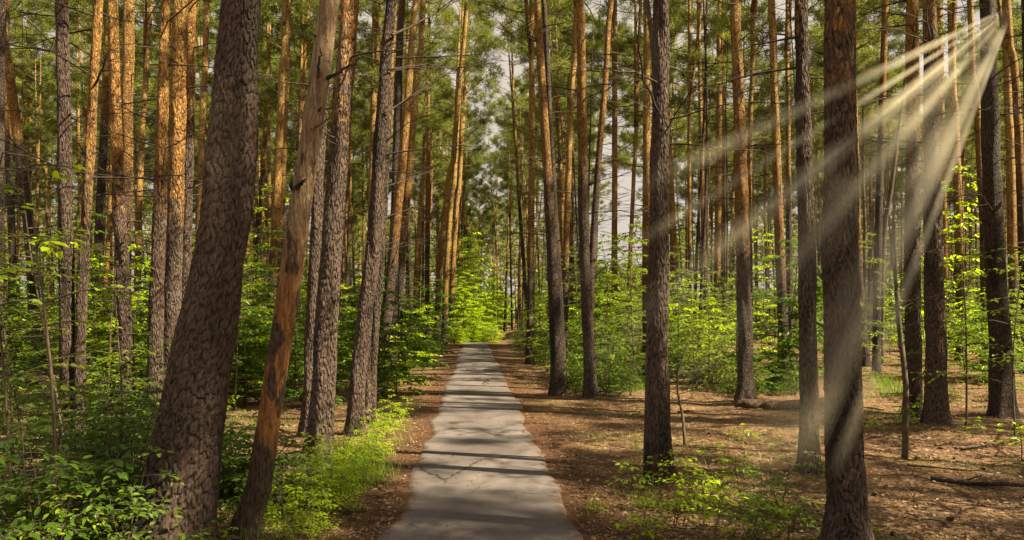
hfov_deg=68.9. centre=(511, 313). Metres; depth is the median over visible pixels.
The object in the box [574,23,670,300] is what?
pine tree
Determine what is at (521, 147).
pine tree
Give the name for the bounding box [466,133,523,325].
pine tree
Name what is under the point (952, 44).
pine tree
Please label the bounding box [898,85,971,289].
pine tree
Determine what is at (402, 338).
sapling
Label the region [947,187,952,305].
young tree
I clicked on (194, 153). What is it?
pine tree
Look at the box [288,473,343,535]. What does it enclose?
bush
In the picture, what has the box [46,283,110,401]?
sapling
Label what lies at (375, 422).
bush
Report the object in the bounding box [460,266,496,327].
sapling
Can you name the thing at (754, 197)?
pine tree
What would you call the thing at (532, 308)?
sapling
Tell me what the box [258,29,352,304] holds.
pine tree
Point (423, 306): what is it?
sapling
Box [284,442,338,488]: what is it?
bush
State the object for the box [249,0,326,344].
pine tree
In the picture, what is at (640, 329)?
sapling
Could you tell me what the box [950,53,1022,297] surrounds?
pine tree
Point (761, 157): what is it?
pine tree
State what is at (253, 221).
pine tree
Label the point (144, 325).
sapling
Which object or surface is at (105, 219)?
pine tree
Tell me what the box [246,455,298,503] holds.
bush
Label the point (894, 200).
pine tree
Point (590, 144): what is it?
young tree
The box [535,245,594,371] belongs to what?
sapling
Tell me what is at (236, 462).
bush
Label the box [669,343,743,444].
sapling
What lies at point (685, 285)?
sapling
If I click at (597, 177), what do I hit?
pine tree
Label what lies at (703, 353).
bush
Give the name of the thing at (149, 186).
pine tree
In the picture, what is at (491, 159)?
pine tree
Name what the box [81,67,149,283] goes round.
pine tree
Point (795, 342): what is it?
sapling
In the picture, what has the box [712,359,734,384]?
bush
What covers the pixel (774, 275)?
young tree
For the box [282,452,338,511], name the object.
bush
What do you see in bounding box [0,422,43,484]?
bush
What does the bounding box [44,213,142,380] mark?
sapling
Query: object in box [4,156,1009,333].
forest
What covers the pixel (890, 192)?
young tree
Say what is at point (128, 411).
bush
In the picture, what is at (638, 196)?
pine tree
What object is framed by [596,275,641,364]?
sapling
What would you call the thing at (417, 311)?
sapling
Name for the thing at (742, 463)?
seedling
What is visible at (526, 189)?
pine tree
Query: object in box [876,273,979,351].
sapling
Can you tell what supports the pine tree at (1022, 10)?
on the ground at (503, 353)
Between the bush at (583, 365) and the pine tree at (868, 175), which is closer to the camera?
the bush at (583, 365)
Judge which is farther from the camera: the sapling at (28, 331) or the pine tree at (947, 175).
the pine tree at (947, 175)
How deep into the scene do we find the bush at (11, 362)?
12.26 m
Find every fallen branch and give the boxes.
[282,412,299,414]
[554,411,643,416]
[678,406,761,412]
[863,406,883,410]
[863,436,919,460]
[865,457,905,460]
[906,512,954,525]
[907,464,992,472]
[930,475,1023,487]
[934,438,958,445]
[954,490,979,504]
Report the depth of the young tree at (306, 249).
28.87 m
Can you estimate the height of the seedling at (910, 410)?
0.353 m
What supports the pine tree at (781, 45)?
on the ground at (503, 353)
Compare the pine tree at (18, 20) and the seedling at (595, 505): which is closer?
the seedling at (595, 505)
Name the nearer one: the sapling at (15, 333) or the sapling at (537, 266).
the sapling at (15, 333)
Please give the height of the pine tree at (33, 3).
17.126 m
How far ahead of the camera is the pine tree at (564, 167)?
63.07 m
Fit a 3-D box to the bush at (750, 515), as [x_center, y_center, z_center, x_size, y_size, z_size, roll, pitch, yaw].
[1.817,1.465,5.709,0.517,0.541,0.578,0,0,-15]
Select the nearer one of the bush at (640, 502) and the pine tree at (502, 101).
the bush at (640, 502)
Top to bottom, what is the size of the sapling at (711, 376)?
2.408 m
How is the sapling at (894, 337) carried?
on the ground at (503, 353)
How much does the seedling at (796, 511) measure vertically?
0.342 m
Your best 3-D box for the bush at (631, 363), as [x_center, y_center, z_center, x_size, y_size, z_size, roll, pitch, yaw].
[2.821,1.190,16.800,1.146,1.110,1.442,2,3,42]
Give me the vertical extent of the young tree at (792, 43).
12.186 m
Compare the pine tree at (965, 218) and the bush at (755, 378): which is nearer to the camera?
the bush at (755, 378)
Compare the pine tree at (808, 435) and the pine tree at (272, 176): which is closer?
the pine tree at (808, 435)
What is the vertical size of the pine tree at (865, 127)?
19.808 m
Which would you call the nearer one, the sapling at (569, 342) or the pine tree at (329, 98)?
the sapling at (569, 342)
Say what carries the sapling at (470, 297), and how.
on the ground at (503, 353)
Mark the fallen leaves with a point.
(736, 528)
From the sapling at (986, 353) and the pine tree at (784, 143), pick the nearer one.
the sapling at (986, 353)
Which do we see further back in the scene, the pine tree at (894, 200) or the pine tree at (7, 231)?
the pine tree at (7, 231)
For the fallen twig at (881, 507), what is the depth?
6.50 m
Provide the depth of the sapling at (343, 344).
17.40 m
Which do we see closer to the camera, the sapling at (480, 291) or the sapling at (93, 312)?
the sapling at (93, 312)
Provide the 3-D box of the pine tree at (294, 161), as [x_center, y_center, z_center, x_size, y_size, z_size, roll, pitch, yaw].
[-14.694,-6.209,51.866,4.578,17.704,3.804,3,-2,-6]
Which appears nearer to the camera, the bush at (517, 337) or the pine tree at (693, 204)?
the bush at (517, 337)
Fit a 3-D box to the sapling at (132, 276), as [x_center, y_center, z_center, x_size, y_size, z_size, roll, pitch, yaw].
[-6.380,0.130,11.617,1.928,3.127,1.830,-3,-7,31]
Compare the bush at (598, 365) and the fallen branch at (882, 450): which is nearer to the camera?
the fallen branch at (882, 450)
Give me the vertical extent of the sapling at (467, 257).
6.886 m
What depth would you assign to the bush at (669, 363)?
18.93 m
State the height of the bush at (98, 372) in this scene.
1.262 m
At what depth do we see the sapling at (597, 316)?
19.18 m
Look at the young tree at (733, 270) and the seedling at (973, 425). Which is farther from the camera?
the young tree at (733, 270)
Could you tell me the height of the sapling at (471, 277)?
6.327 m
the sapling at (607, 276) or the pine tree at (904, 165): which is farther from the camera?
the pine tree at (904, 165)
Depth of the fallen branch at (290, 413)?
12.84 m
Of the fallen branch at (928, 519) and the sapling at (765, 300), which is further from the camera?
the sapling at (765, 300)
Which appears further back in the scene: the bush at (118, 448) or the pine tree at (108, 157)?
the pine tree at (108, 157)
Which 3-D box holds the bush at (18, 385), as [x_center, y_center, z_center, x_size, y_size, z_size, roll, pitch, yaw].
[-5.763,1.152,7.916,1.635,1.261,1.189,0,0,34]
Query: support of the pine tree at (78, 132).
on the ground at (503, 353)
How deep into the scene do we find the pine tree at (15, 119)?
20.28 m
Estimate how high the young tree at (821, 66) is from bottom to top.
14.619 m
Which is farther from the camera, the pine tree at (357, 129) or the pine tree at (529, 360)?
the pine tree at (357, 129)
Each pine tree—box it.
[0,0,86,387]
[0,0,136,444]
[0,0,170,401]
[0,0,192,449]
[3,0,41,296]
[3,100,37,305]
[3,194,22,296]
[4,0,92,365]
[4,18,48,304]
[4,25,91,375]
[4,42,99,304]
[4,68,54,295]
[4,71,56,298]
[4,118,26,260]
[4,159,40,323]
[5,0,83,294]
[5,122,50,324]
[6,0,34,226]
[9,0,169,417]
[12,0,277,382]
[12,100,82,317]
[14,110,81,314]
[15,76,24,86]
[17,0,138,286]
[24,0,212,433]
[26,91,57,320]
[32,140,95,263]
[32,170,53,324]
[37,0,120,290]
[39,0,157,319]
[40,88,108,266]
[45,0,157,306]
[68,4,157,303]
[70,0,198,362]
[72,124,106,273]
[72,143,134,307]
[73,94,114,242]
[81,47,168,289]
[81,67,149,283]
[91,156,143,278]
[93,103,151,270]
[93,126,151,220]
[110,0,269,305]
[118,0,261,539]
[132,0,216,301]
[133,67,208,217]
[133,108,198,205]
[133,112,197,201]
[133,151,152,272]
[135,0,215,253]
[136,0,218,244]
[136,19,208,239]
[137,112,198,210]
[145,0,280,282]
[148,72,208,272]
[150,0,220,258]
[190,0,419,466]
[192,142,197,241]
[192,143,197,227]
[195,0,270,275]
[207,18,275,260]
[212,0,293,311]
[215,0,385,315]
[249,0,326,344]
[250,33,304,304]
[250,110,275,280]
[250,165,287,292]
[251,27,293,313]
[252,0,308,305]
[253,97,291,276]
[254,1,332,299]
[255,168,292,230]
[257,0,309,284]
[258,0,384,277]
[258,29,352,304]
[263,107,297,208]
[263,117,292,228]
[264,167,294,280]
[266,0,403,437]
[272,108,327,281]
[274,36,364,269]
[275,1,357,309]
[275,2,504,422]
[287,0,370,287]
[306,1,417,334]
[325,119,369,333]
[325,154,366,317]
[325,183,361,332]
[326,35,369,328]
[330,25,425,285]
[333,0,446,297]
[341,161,368,299]
[342,0,504,436]
[343,1,458,385]
[343,145,368,319]
[344,182,367,306]
[348,51,392,306]
[350,0,454,383]
[353,95,392,283]
[356,44,422,279]
[357,139,390,278]
[364,0,453,332]
[366,5,434,327]
[368,1,459,337]
[369,0,477,370]
[380,0,476,341]
[385,48,436,283]
[391,90,467,333]
[403,0,515,350]
[410,140,445,317]
[410,171,441,267]
[411,1,519,341]
[411,65,450,330]
[411,88,479,298]
[417,149,481,291]
[417,150,449,301]
[418,78,459,328]
[419,75,503,327]
[419,118,502,320]
[421,0,505,344]
[432,117,498,321]
[432,171,496,247]
[433,116,493,304]
[439,152,494,296]
[451,148,478,320]
[462,182,497,307]
[465,0,578,364]
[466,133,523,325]
[467,0,553,323]
[470,213,501,297]
[471,0,600,395]
[473,214,497,312]
[475,0,589,342]
[476,178,515,329]
[477,111,535,330]
[477,191,506,330]
[478,100,540,330]
[485,135,527,330]
[486,0,630,389]
[488,84,564,314]
[493,0,622,306]
[493,73,540,327]
[497,133,543,328]
[499,97,557,294]
[501,3,619,289]
[507,0,649,398]
[513,158,557,294]
[518,0,604,328]
[521,0,624,353]
[521,80,607,294]
[523,86,566,321]
[526,0,651,324]
[535,44,600,327]
[540,73,596,317]
[558,0,812,484]
[563,0,714,342]
[566,0,642,329]
[566,0,726,381]
[571,118,611,255]
[572,17,651,303]
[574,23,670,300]
[575,164,621,302]
[608,39,697,298]
[611,33,698,258]
[618,0,709,334]
[620,0,765,325]
[625,0,709,334]
[636,121,699,269]
[640,107,695,299]
[642,0,755,344]
[669,0,750,346]
[669,0,784,344]
[669,0,823,399]
[673,112,734,328]
[674,110,698,322]
[674,119,732,294]
[677,0,793,291]
[679,154,715,292]
[680,0,929,474]
[682,60,747,296]
[684,32,783,319]
[692,106,759,252]
[693,0,811,360]
[700,0,823,360]
[704,100,773,298]
[707,0,821,382]
[713,100,767,322]
[726,121,762,302]
[727,57,816,339]
[727,101,795,333]
[730,103,795,328]
[746,112,821,299]
[750,0,905,286]
[753,123,816,294]
[754,129,794,318]
[762,77,823,312]
[780,3,905,265]
[780,41,878,341]
[781,0,901,295]
[791,107,874,265]
[792,108,822,313]
[792,123,821,276]
[795,0,904,366]
[808,0,922,271]
[811,38,891,256]
[812,0,874,539]
[812,69,823,337]
[813,0,1023,425]
[816,170,890,217]
[818,0,946,376]
[820,42,892,300]
[821,0,922,339]
[856,0,1023,417]
[857,0,948,345]
[857,67,905,331]
[859,65,922,340]
[860,74,922,334]
[860,160,875,196]
[861,88,903,291]
[874,128,923,318]
[886,81,976,289]
[886,143,923,324]
[893,0,1023,418]
[897,145,952,288]
[898,0,980,350]
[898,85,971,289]
[898,130,970,237]
[918,0,1014,360]
[920,72,1003,292]
[923,81,980,341]
[940,0,1022,363]
[944,37,1005,340]
[946,68,1006,299]
[946,92,1006,304]
[948,132,977,264]
[949,112,979,304]
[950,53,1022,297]
[951,0,1023,246]
[953,108,979,307]
[956,0,1023,356]
[958,0,1023,221]
[958,0,1023,372]
[960,0,1023,257]
[964,146,1006,219]
[968,59,1023,305]
[973,25,1023,218]
[976,7,1022,98]
[980,0,1023,298]
[1004,214,1007,264]
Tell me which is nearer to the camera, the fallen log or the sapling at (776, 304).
the fallen log
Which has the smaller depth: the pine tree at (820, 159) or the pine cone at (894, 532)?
the pine cone at (894, 532)
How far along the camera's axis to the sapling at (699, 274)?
43.79 m
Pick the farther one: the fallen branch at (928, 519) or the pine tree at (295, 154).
the pine tree at (295, 154)
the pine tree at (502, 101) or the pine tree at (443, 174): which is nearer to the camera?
the pine tree at (502, 101)
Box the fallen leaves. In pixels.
[0,357,1023,539]
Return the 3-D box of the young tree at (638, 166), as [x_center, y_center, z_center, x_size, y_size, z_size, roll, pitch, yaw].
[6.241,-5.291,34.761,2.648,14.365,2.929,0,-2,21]
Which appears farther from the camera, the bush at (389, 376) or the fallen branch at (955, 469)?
the bush at (389, 376)
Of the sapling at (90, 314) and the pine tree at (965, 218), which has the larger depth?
the pine tree at (965, 218)
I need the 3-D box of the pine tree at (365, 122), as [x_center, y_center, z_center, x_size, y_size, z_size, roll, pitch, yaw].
[-7.133,-6.239,39.005,4.252,17.116,5.138,0,0,-41]
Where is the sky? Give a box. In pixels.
[4,0,1020,314]
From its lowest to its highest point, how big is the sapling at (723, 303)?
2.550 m
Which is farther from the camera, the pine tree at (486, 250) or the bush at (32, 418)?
the pine tree at (486, 250)
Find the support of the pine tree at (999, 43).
on the ground at (503, 353)
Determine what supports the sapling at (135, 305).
on the ground at (503, 353)
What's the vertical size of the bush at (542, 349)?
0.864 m
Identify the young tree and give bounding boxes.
[3,13,56,355]
[39,157,58,303]
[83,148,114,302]
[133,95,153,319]
[253,163,267,306]
[289,114,309,323]
[344,187,360,309]
[507,123,543,303]
[512,141,546,333]
[523,188,543,323]
[534,183,546,322]
[536,177,546,285]
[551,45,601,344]
[557,29,616,306]
[571,179,578,264]
[571,187,577,328]
[606,0,723,463]
[622,66,670,286]
[669,0,728,364]
[669,0,735,358]
[670,119,695,338]
[674,158,700,307]
[683,50,731,316]
[703,36,757,353]
[704,69,753,346]
[728,211,735,302]
[728,223,735,334]
[752,124,786,341]
[756,0,822,308]
[764,88,813,302]
[781,102,797,308]
[791,80,823,343]
[809,6,867,258]
[859,92,875,312]
[860,103,876,294]
[860,124,893,315]
[862,183,885,313]
[866,179,887,309]
[866,205,893,345]
[870,92,903,347]
[871,71,905,363]
[884,192,902,341]
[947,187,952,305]
[950,134,979,315]
[950,164,976,310]
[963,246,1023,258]
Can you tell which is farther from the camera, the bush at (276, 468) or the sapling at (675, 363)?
the sapling at (675, 363)
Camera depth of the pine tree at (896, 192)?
56.85 m
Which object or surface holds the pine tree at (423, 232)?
on the ground at (503, 353)
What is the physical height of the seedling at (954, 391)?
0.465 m
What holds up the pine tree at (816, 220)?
on the ground at (503, 353)
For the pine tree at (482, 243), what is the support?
on the ground at (503, 353)
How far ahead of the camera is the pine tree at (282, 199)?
23.48 m
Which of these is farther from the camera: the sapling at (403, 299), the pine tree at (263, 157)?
the pine tree at (263, 157)
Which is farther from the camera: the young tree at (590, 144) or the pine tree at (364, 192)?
the pine tree at (364, 192)
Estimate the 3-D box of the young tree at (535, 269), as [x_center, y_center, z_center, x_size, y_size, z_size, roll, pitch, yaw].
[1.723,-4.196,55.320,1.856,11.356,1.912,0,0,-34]
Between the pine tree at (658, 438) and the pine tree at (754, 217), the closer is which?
the pine tree at (658, 438)
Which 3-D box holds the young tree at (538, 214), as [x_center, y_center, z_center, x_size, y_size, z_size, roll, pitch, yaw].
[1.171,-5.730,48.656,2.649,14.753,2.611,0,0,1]
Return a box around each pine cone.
[890,531,897,535]
[943,521,950,527]
[946,516,953,520]
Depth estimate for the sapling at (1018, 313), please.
19.32 m
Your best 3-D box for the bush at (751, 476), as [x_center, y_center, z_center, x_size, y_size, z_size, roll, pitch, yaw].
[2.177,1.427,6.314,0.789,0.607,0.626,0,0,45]
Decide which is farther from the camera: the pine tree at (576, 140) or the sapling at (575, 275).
the pine tree at (576, 140)
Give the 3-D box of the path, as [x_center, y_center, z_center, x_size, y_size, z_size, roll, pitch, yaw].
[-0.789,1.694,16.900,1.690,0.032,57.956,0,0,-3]
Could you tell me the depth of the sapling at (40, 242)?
4.83 m
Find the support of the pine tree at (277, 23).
on the ground at (503, 353)
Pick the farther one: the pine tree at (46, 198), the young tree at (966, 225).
the pine tree at (46, 198)
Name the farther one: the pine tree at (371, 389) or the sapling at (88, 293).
the sapling at (88, 293)
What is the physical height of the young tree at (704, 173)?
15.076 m
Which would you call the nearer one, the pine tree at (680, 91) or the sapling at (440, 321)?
the sapling at (440, 321)
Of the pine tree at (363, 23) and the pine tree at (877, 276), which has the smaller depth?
the pine tree at (877, 276)
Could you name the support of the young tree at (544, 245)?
on the ground at (503, 353)
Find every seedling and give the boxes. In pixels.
[176,532,212,539]
[195,517,237,539]
[585,494,609,513]
[604,461,656,497]
[609,496,674,539]
[617,516,662,539]
[641,448,686,488]
[655,494,701,527]
[669,475,703,497]
[673,493,712,512]
[677,475,730,529]
[688,483,748,534]
[711,450,763,482]
[717,495,790,539]
[723,456,759,475]
[726,423,758,442]
[745,479,784,507]
[761,497,822,539]
[768,498,825,532]
[795,451,824,477]
[864,414,887,429]
[887,392,922,421]
[892,406,919,423]
[948,383,968,402]
[948,393,969,406]
[958,416,986,436]
[972,390,987,408]
[995,418,1023,458]
[1011,420,1023,433]
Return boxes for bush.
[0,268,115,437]
[0,345,48,412]
[0,356,26,407]
[0,367,48,419]
[0,377,26,425]
[0,381,46,472]
[0,381,58,445]
[0,382,125,539]
[0,409,119,539]
[0,411,134,539]
[0,414,45,517]
[0,419,167,539]
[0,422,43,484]
[0,423,116,539]
[0,429,144,539]
[0,477,122,539]
[2,379,146,495]
[5,380,247,538]
[11,399,141,503]
[17,340,117,418]
[25,392,227,510]
[31,359,143,434]
[34,374,160,492]
[34,442,185,539]
[37,347,114,417]
[55,358,167,447]
[56,374,162,455]
[60,387,162,523]
[63,398,157,501]
[85,388,159,490]
[85,400,159,500]
[87,430,223,524]
[149,407,254,510]
[218,421,338,520]
[219,436,290,508]
[220,400,286,474]
[220,404,290,493]
[220,405,250,472]
[220,432,306,511]
[222,412,308,493]
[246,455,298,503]
[261,470,324,536]
[265,489,335,539]
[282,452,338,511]
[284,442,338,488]
[287,445,369,503]
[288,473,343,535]
[295,425,352,475]
[308,468,370,515]
[311,439,353,489]
[325,444,372,500]
[334,416,367,460]
[334,433,369,465]
[337,346,392,384]
[337,447,387,492]
[341,338,408,399]
[349,415,394,453]
[351,439,386,474]
[355,423,395,455]
[363,409,398,449]
[369,400,408,434]
[372,389,412,425]
[379,353,401,390]
[447,322,464,343]
[452,324,469,342]
[458,326,475,342]
[465,327,480,342]
[466,329,482,341]
[472,323,488,341]
[476,323,493,341]
[483,321,501,340]
[485,323,504,342]
[487,322,505,341]
[507,326,522,343]
[510,324,525,343]
[530,332,580,369]
[535,342,549,365]
[536,339,549,361]
[542,362,578,388]
[548,339,605,389]
[564,363,583,394]
[566,339,606,382]
[566,348,582,382]
[567,353,614,386]
[571,328,644,396]
[571,342,618,381]
[571,357,613,389]
[577,328,641,389]
[601,346,635,385]
[601,355,644,395]
[615,344,645,387]
[616,341,645,379]
[620,479,664,513]
[631,339,694,380]
[655,442,749,511]
[670,342,711,374]
[678,358,701,382]
[684,347,720,383]
[685,337,720,373]
[686,347,728,382]
[689,349,721,381]
[707,360,736,393]
[708,361,736,392]
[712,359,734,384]
[713,344,772,397]
[713,474,794,539]
[714,342,779,380]
[722,344,776,397]
[733,451,818,523]
[767,359,798,387]
[770,363,798,394]
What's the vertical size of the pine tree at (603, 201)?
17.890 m
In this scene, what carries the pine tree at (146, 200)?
on the ground at (503, 353)
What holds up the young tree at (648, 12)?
on the ground at (503, 353)
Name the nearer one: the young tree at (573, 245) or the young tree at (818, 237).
the young tree at (818, 237)
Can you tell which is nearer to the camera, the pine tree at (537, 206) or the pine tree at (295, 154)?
the pine tree at (295, 154)
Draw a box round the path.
[377,341,582,539]
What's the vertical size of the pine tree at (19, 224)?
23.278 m
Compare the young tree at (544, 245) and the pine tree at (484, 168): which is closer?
the young tree at (544, 245)
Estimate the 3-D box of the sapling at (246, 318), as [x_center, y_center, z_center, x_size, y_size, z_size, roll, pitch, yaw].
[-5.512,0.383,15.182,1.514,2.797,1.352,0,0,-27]
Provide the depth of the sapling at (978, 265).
33.82 m
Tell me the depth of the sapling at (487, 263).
51.72 m
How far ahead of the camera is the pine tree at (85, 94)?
33.64 m
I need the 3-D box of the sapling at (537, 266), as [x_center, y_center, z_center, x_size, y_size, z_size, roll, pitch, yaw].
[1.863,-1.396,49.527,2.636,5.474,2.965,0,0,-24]
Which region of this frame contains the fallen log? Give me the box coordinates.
[734,397,823,409]
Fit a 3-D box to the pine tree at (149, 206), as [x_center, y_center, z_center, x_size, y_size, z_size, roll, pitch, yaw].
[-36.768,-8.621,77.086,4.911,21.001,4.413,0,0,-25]
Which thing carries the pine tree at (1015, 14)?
on the ground at (503, 353)
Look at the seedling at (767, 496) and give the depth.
6.46 m
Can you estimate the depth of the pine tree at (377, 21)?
33.30 m
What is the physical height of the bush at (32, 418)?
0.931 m
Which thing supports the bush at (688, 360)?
on the ground at (503, 353)
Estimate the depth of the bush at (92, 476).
5.78 m
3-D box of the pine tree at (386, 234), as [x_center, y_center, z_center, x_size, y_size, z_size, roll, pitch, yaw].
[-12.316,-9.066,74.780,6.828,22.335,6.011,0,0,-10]
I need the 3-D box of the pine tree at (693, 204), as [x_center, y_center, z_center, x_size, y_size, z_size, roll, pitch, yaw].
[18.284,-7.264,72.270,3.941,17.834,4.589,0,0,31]
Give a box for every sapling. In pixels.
[0,157,154,528]
[0,161,154,450]
[0,231,91,473]
[0,237,41,388]
[0,250,53,535]
[0,262,58,392]
[3,243,171,415]
[3,285,58,370]
[3,285,58,372]
[3,305,47,369]
[5,283,58,362]
[7,257,88,383]
[14,229,113,400]
[15,248,93,368]
[23,273,58,353]
[24,229,149,419]
[35,243,146,391]
[41,292,113,392]
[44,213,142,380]
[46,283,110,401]
[47,244,138,378]
[50,262,109,351]
[51,285,110,350]
[53,289,146,388]
[86,224,150,402]
[86,244,150,404]
[87,260,114,351]
[87,285,148,376]
[91,321,244,413]
[98,275,147,372]
[132,285,263,382]
[133,252,150,349]
[135,292,263,387]
[228,243,295,409]
[229,265,304,393]
[229,283,297,402]
[230,266,269,399]
[231,275,267,404]
[231,281,266,387]
[233,226,282,388]
[236,250,270,365]
[239,255,306,391]
[241,255,272,345]
[243,183,306,305]
[245,265,266,304]
[245,278,307,389]
[249,222,339,388]
[255,303,303,380]
[262,298,305,361]
[284,313,350,408]
[289,289,385,387]
[294,266,307,354]
[297,288,358,370]
[299,269,350,350]
[303,285,354,371]
[336,268,451,395]
[338,287,355,354]
[340,273,442,385]
[345,281,434,373]
[383,262,415,336]
[384,252,427,369]
[398,296,440,375]
[403,277,425,350]
[403,279,461,362]
[418,280,433,335]
[432,240,488,328]
[440,275,475,331]
[441,238,486,332]
[447,245,487,327]
[447,272,489,339]
[448,232,502,328]
[448,265,488,334]
[448,267,483,337]
[448,283,478,338]
[456,246,502,333]
[458,278,491,336]
[459,297,485,341]
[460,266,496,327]
[470,274,500,339]
[470,295,491,338]
[474,284,499,337]
[479,287,504,340]
[481,265,517,334]
[511,296,535,355]
[514,250,615,343]
[515,275,580,362]
[518,252,547,327]
[520,281,571,367]
[523,315,547,354]
[525,283,547,335]
[534,282,577,329]
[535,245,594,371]
[544,261,617,360]
[548,278,618,351]
[549,322,581,370]
[561,245,598,345]
[565,290,636,377]
[568,267,594,351]
[570,234,641,358]
[571,239,640,372]
[574,276,612,349]
[579,321,625,382]
[581,261,641,356]
[593,223,680,381]
[595,262,641,350]
[595,269,609,329]
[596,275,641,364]
[597,278,638,340]
[604,306,637,344]
[611,225,689,375]
[617,291,683,360]
[619,249,641,336]
[624,290,641,355]
[635,274,710,359]
[638,306,693,381]
[639,278,697,338]
[647,246,715,382]
[668,270,732,351]
[668,274,736,364]
[668,278,760,372]
[668,288,717,387]
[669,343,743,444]
[671,306,710,352]
[675,264,735,389]
[679,280,719,341]
[682,290,759,383]
[684,245,713,306]
[691,277,734,354]
[696,271,771,388]
[696,283,736,377]
[710,265,735,342]
[714,239,865,389]
[718,292,775,342]
[727,228,777,353]
[732,271,798,335]
[753,262,797,366]
[754,279,795,348]
[756,314,798,373]
[773,291,822,339]
[858,233,902,379]
[860,224,984,458]
[862,302,897,347]
[866,296,894,349]
[868,270,923,354]
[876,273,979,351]
[881,299,973,377]
[885,292,924,344]
[885,294,902,340]
[891,233,1023,425]
[896,281,955,349]
[903,165,985,362]
[910,251,1023,445]
[922,302,962,350]
[946,296,1023,381]
[947,288,987,382]
[949,249,980,349]
[949,291,978,350]
[955,255,1023,367]
[955,264,1023,391]
[962,297,1023,361]
[1010,317,1020,362]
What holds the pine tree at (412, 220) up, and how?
on the ground at (503, 353)
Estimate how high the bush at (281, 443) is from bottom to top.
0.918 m
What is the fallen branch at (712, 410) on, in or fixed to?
on the ground at (503, 353)
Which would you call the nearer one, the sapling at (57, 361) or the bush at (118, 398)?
the bush at (118, 398)
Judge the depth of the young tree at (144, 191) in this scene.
32.01 m
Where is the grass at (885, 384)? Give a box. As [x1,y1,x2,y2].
[95,370,923,539]
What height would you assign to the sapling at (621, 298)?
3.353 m
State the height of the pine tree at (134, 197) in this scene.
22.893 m
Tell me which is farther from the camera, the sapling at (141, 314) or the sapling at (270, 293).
the sapling at (141, 314)
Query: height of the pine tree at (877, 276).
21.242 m
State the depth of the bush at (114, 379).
10.28 m
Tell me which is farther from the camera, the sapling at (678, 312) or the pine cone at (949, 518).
the sapling at (678, 312)
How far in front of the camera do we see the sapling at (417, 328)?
19.86 m
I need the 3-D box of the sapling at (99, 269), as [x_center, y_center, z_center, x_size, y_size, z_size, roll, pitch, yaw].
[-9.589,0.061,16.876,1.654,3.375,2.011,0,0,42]
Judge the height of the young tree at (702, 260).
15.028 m
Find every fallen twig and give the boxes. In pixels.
[673,507,723,515]
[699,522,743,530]
[778,474,818,484]
[778,525,821,529]
[868,501,897,507]
[880,470,932,476]
[913,504,930,508]
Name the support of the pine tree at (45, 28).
on the ground at (503, 353)
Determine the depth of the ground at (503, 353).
9.57 m
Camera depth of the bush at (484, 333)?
44.55 m
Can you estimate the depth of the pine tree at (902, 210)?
68.08 m
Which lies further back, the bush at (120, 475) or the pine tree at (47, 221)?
the pine tree at (47, 221)
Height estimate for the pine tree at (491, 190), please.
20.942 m
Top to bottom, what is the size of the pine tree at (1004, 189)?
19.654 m
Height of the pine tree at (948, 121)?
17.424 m
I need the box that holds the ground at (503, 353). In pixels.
[0,317,1023,539]
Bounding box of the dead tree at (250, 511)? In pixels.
[228,0,359,539]
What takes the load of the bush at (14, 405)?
on the ground at (503, 353)
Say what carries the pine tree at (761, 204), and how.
on the ground at (503, 353)
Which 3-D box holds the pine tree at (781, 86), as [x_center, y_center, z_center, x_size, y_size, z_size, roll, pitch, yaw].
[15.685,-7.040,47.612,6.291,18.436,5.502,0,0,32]
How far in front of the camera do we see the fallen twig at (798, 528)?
5.92 m
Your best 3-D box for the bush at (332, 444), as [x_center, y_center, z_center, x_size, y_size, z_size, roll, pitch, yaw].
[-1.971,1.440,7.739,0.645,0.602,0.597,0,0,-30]
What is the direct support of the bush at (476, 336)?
on the ground at (503, 353)
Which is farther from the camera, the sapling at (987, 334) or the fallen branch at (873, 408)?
the sapling at (987, 334)
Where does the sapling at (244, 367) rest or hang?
on the ground at (503, 353)
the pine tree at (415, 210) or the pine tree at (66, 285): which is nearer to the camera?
the pine tree at (66, 285)
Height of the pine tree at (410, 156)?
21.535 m
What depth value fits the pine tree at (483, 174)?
67.68 m
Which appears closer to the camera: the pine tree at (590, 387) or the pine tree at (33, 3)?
the pine tree at (590, 387)
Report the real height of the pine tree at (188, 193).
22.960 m
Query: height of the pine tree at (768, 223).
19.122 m
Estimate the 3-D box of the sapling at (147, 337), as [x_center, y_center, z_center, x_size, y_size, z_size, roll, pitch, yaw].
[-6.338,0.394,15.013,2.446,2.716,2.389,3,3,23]
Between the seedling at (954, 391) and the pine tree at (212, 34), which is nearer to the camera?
the seedling at (954, 391)
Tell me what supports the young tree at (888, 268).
on the ground at (503, 353)
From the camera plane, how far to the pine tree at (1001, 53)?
44.42 m
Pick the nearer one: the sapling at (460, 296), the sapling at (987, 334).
the sapling at (987, 334)
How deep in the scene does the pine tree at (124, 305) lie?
11.78 m
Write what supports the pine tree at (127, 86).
on the ground at (503, 353)
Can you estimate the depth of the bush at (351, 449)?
8.18 m
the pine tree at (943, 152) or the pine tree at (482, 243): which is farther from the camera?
the pine tree at (482, 243)
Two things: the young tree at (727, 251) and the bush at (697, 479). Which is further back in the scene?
the young tree at (727, 251)
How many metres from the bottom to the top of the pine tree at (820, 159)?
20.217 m
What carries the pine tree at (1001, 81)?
on the ground at (503, 353)
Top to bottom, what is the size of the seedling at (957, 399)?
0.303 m
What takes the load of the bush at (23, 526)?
on the ground at (503, 353)
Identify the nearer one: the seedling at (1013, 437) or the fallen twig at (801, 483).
the fallen twig at (801, 483)
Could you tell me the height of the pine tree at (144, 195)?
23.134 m
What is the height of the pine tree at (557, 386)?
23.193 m
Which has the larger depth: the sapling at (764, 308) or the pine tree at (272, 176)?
the pine tree at (272, 176)
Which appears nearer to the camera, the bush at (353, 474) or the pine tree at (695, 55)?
the bush at (353, 474)

